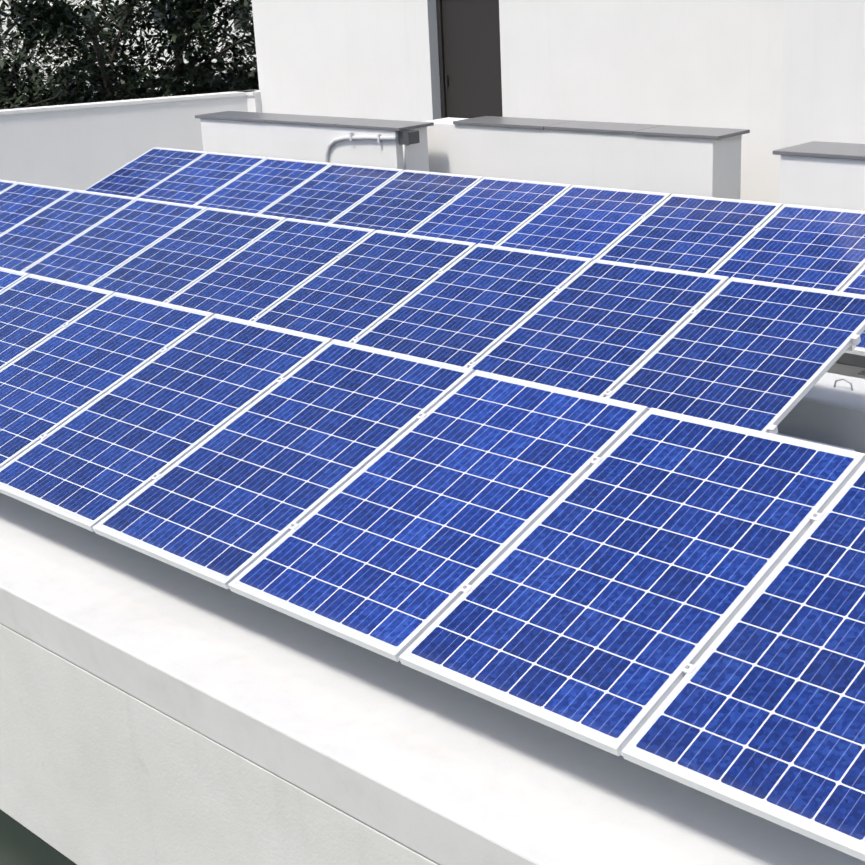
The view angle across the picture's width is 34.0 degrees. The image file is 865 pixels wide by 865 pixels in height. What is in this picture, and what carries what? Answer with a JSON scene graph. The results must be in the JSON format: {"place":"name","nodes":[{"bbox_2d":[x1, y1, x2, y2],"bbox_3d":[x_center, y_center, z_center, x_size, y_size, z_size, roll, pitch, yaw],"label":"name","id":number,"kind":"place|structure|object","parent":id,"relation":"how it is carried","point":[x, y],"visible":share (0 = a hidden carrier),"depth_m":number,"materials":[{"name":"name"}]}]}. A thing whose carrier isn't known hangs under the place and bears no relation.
{"place":"outdoors","nodes":[
{"label":"outdoors","id":0,"kind":"place"},
{"bbox_2d":[0,0,255,102],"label":"neighbour house","id":1,"kind":"structure","parent":0,"point":[14,28],"depth_m":82.96,"materials":[{"name":"white paint"}]},
{"label":"ground","id":2,"kind":"structure","parent":0,"visible":0},
{"bbox_2d":[0,0,137,106],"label":"tree","id":3,"kind":"object","parent":2,"relation":"on","point":[26,53],"visible":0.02,"depth_m":28.17,"materials":[{"name":"green plant"}]},
{"bbox_2d":[0,3,196,109],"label":"tree","id":4,"kind":"object","parent":2,"relation":"on","point":[92,56],"visible":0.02,"depth_m":24.12,"materials":[{"name":"green plant"}]},
{"bbox_2d":[0,0,258,108],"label":"tree","id":5,"kind":"object","parent":2,"relation":"on","point":[70,27],"visible":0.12,"depth_m":25.58,"materials":[{"name":"green plant"}]},
{"bbox_2d":[0,0,258,109],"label":"tree","id":6,"kind":"object","parent":2,"relation":"on","point":[176,37],"visible":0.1,"depth_m":23.66,"materials":[{"name":"green plant"}]},
{"bbox_2d":[86,0,257,100],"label":"tree","id":7,"kind":"object","parent":2,"relation":"on","point":[249,43],"visible":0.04,"depth_m":29.86,"materials":[{"name":"green plant"}]},
{"bbox_2d":[112,0,258,95],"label":"tree","id":8,"kind":"object","parent":2,"relation":"on","point":[196,76],"depth_m":24.25,"materials":[{"name":"green plant"}]},
{"bbox_2d":[0,90,864,864],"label":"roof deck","id":9,"kind":"structure","parent":2,"relation":"on","point":[154,712],"depth_m":5.81,"materials":[{"name":"white paint"}]},
{"bbox_2d":[195,111,433,171],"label":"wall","id":10,"kind":"structure","parent":9,"relation":"on","point":[295,137],"depth_m":14.53,"materials":[{"name":"white paint"}]},
{"bbox_2d":[325,130,419,169],"bbox_3d":[-0.595,-2.378,14.162,1.200,1.315,0.223,15,25,42],"label":"conduit with junction box","id":11,"kind":"object","parent":9,"relation":"on","point":[408,137],"visible":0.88,"depth_m":13.66,"materials":[{"name":"white metal"}]},
{"bbox_2d":[38,323,823,755],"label":"clamps","id":12,"kind":"object","parent":9,"relation":"on","point":[688,667],"visible":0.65,"depth_m":5.81,"materials":[{"name":"silver metal"}]},
{"bbox_2d":[0,267,28,292],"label":"solar panel","id":13,"kind":"object","parent":12,"relation":"attached to","point":[9,278],"visible":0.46,"depth_m":9.47,"materials":[{"name":"blue glass"}]},
{"bbox_2d":[0,274,114,369],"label":"solar panel","id":14,"kind":"object","parent":12,"relation":"attached to","point":[35,310],"visible":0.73,"depth_m":8.83,"materials":[{"name":"blue glass"}]},
{"bbox_2d":[0,292,213,467],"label":"solar panel","id":15,"kind":"object","parent":12,"relation":"attached to","point":[51,383],"visible":0.85,"depth_m":8.04,"materials":[{"name":"blue glass"}]},
{"bbox_2d":[0,314,331,531],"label":"solar panel","id":16,"kind":"object","parent":12,"relation":"attached to","point":[89,467],"visible":0.85,"depth_m":7.25,"materials":[{"name":"blue glass"}]},
{"bbox_2d":[93,339,473,589],"bbox_3d":[-0.682,0.085,6.635,0.992,0.040,1.650,15,45,42],"label":"solar panel","id":17,"kind":"object","parent":12,"relation":"attached to","point":[227,503],"visible":0.85,"depth_m":6.57,"materials":[{"name":"blue glass"}]},
{"bbox_2d":[228,370,647,661],"bbox_3d":[0.041,0.275,5.954,0.992,0.040,1.650,15,45,42],"label":"solar panel","id":18,"kind":"object","parent":12,"relation":"attached to","point":[398,542],"visible":0.85,"depth_m":5.88,"materials":[{"name":"blue glass"}]},
{"bbox_2d":[399,408,864,755],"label":"solar panel","id":19,"kind":"object","parent":12,"relation":"attached to","point":[609,594],"visible":0.9,"depth_m":5.19,"materials":[{"name":"blue glass"}]},
{"bbox_2d":[622,462,864,860],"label":"solar panel","id":20,"kind":"object","parent":12,"relation":"attached to","point":[760,711],"visible":0.96,"depth_m":4.49,"materials":[{"name":"blue glass"}]},
{"bbox_2d":[22,209,860,450],"bbox_3d":[-1.759,-0.933,10.606,10.720,0.998,1.857,15,25,42],"label":"panel mounting hardware","id":21,"kind":"object","parent":9,"relation":"on","point":[772,428],"visible":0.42,"depth_m":8.07,"materials":[{"name":"silver metal"}]},
{"bbox_2d":[0,179,18,192],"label":"solar panel","id":22,"kind":"object","parent":21,"relation":"on","point":[5,185],"visible":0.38,"depth_m":13.81,"materials":[{"name":"blue glass"}]},
{"bbox_2d":[0,182,74,235],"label":"solar panel","id":23,"kind":"object","parent":21,"relation":"on","point":[20,202],"visible":0.85,"depth_m":13.18,"materials":[{"name":"blue glass"}]},
{"bbox_2d":[0,190,137,271],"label":"solar panel","id":24,"kind":"object","parent":21,"relation":"on","point":[45,232],"visible":0.85,"depth_m":12.41,"materials":[{"name":"blue glass"}]},
{"bbox_2d":[23,198,207,285],"bbox_3d":[-2.747,-1.487,11.656,0.992,0.040,1.650,15,45,42],"label":"solar panel","id":25,"kind":"object","parent":21,"relation":"on","point":[111,243],"visible":0.69,"depth_m":11.72,"materials":[{"name":"blue glass"}]},
{"bbox_2d":[91,207,285,302],"bbox_3d":[-2.024,-1.296,10.974,0.992,0.040,1.650,15,45,42],"label":"solar panel","id":26,"kind":"object","parent":21,"relation":"on","point":[181,258],"visible":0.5,"depth_m":11.04,"materials":[{"name":"blue glass"}]},
{"bbox_2d":[166,218,374,320],"bbox_3d":[-1.301,-1.105,10.293,0.992,0.040,1.650,15,45,42],"label":"solar panel","id":27,"kind":"object","parent":21,"relation":"on","point":[265,272],"visible":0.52,"depth_m":10.35,"materials":[{"name":"blue glass"}]},
{"bbox_2d":[253,230,476,342],"bbox_3d":[-0.577,-0.914,9.611,0.992,0.040,1.650,15,45,42],"label":"solar panel","id":28,"kind":"object","parent":21,"relation":"on","point":[362,287],"visible":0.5,"depth_m":9.67,"materials":[{"name":"blue glass"}]},
{"bbox_2d":[353,243,592,367],"bbox_3d":[0.146,-0.724,8.929,0.992,0.040,1.650,15,45,42],"label":"solar panel","id":29,"kind":"object","parent":21,"relation":"on","point":[476,302],"visible":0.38,"depth_m":8.98,"materials":[{"name":"blue glass"}]},
{"bbox_2d":[469,259,728,396],"bbox_3d":[0.869,-0.533,8.248,0.992,0.040,1.650,15,45,42],"label":"solar panel","id":30,"kind":"object","parent":21,"relation":"on","point":[597,327],"visible":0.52,"depth_m":8.30,"materials":[{"name":"blue glass"}]},
{"bbox_2d":[605,277,864,432],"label":"solar panel","id":31,"kind":"object","parent":21,"relation":"on","point":[753,354],"visible":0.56,"depth_m":7.61,"materials":[{"name":"blue glass"}]},
{"bbox_2d":[125,162,864,378],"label":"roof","id":32,"kind":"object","parent":9,"relation":"on","point":[849,370],"visible":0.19,"depth_m":9.99,"materials":[{"name":"silver metal"}]},
{"bbox_2d":[84,147,207,197],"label":"solar panel","id":33,"kind":"object","parent":32,"relation":"attached to","point":[145,172],"visible":0.5,"depth_m":15.40,"materials":[{"name":"blue metal"}]},
{"bbox_2d":[137,152,266,204],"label":"solar panel","id":34,"kind":"object","parent":32,"relation":"attached to","point":[200,179],"visible":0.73,"depth_m":14.72,"materials":[{"name":"blue metal"}]},
{"bbox_2d":[196,157,331,213],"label":"solar panel","id":35,"kind":"object","parent":32,"relation":"attached to","point":[263,185],"visible":0.52,"depth_m":14.04,"materials":[{"name":"blue metal"}]},
{"bbox_2d":[259,163,403,222],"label":"solar panel","id":36,"kind":"object","parent":32,"relation":"attached to","point":[331,193],"visible":0.56,"depth_m":13.36,"materials":[{"name":"blue metal"}]},
{"bbox_2d":[330,170,482,233],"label":"solar panel","id":37,"kind":"object","parent":32,"relation":"attached to","point":[407,201],"visible":0.62,"depth_m":12.67,"materials":[{"name":"blue metal"}]},
{"bbox_2d":[409,177,571,245],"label":"solar panel","id":38,"kind":"object","parent":32,"relation":"attached to","point":[491,211],"visible":0.54,"depth_m":11.99,"materials":[{"name":"blue metal"}]},
{"bbox_2d":[497,185,670,260],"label":"solar panel","id":39,"kind":"object","parent":32,"relation":"attached to","point":[593,223],"visible":0.5,"depth_m":11.31,"materials":[{"name":"blue metal"}]},
{"bbox_2d":[597,194,782,273],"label":"solar panel","id":40,"kind":"object","parent":32,"relation":"attached to","point":[701,234],"visible":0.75,"depth_m":10.62,"materials":[{"name":"blue metal"}]},
{"bbox_2d":[710,204,864,290],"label":"solar panel","id":41,"kind":"object","parent":32,"relation":"attached to","point":[809,246],"visible":0.69,"depth_m":9.96,"materials":[{"name":"blue metal"}]},
{"bbox_2d":[840,265,864,355],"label":"solar panel","id":42,"kind":"object","parent":32,"relation":"attached to","point":[855,284],"visible":0.1,"depth_m":9.32,"materials":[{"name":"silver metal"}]},
{"bbox_2d":[252,0,783,202],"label":"building wall","id":43,"kind":"structure","parent":9,"relation":"on","point":[707,63],"depth_m":15.03,"materials":[{"name":"white paint"}]},
{"bbox_2d":[423,116,749,199],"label":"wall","id":44,"kind":"structure","parent":9,"relation":"on","point":[694,161],"depth_m":12.83,"materials":[{"name":"white paint"}]},
{"bbox_2d":[773,141,864,210],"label":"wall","id":45,"kind":"structure","parent":9,"relation":"on","point":[823,174],"depth_m":10.64,"materials":[{"name":"white paint"}]},
{"bbox_2d":[777,372,864,452],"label":"roof hatch","id":46,"kind":"structure","parent":9,"relation":"on","point":[828,408],"depth_m":8.28,"materials":[{"name":"metal"}]},
{"bbox_2d":[778,0,864,202],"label":"wall","id":47,"kind":"structure","parent":9,"relation":"on","point":[823,81],"depth_m":11.71,"materials":[{"name":"white paint"}]}
]}

